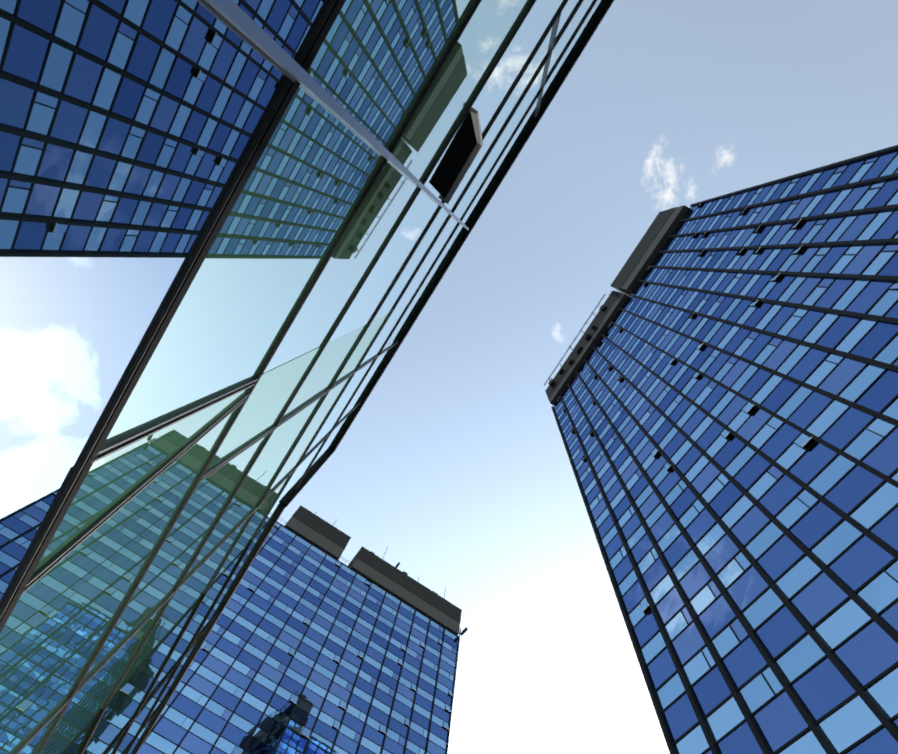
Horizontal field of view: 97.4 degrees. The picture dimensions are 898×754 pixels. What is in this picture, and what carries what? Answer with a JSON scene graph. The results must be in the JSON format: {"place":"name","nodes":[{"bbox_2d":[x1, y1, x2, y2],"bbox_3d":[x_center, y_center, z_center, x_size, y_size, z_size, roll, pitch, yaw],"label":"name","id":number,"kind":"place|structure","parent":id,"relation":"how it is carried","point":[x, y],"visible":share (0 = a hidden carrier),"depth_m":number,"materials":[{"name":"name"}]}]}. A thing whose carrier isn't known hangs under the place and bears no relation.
{"place":"outdoors","nodes":[
{"label":"outdoors","id":0,"kind":"place"},
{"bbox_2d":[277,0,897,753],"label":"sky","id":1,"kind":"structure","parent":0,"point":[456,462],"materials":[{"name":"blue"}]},
{"bbox_2d":[544,145,897,753],"bbox_3d":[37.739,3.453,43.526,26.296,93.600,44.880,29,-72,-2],"label":"tower","id":2,"kind":"structure","parent":0,"point":[721,390],"depth_m":30.87,"materials":[{"name":"blue glass"}]},
{"label":"ground","id":3,"kind":"structure","parent":0,"visible":0},
{"bbox_2d":[137,505,467,753],"bbox_3d":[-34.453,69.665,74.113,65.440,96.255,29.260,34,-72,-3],"label":"tower","id":4,"kind":"structure","parent":3,"relation":"on","point":[312,644],"depth_m":81.50,"materials":[{"name":"blue glass"}]},
{"bbox_2d":[0,0,613,753],"bbox_3d":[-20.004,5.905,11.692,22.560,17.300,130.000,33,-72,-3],"label":"link building","id":5,"kind":"structure","parent":3,"relation":"on","point":[234,234],"depth_m":3.24,"materials":[{"name":"teal green-tinted transparent glass"},{"name":"dark metal"}]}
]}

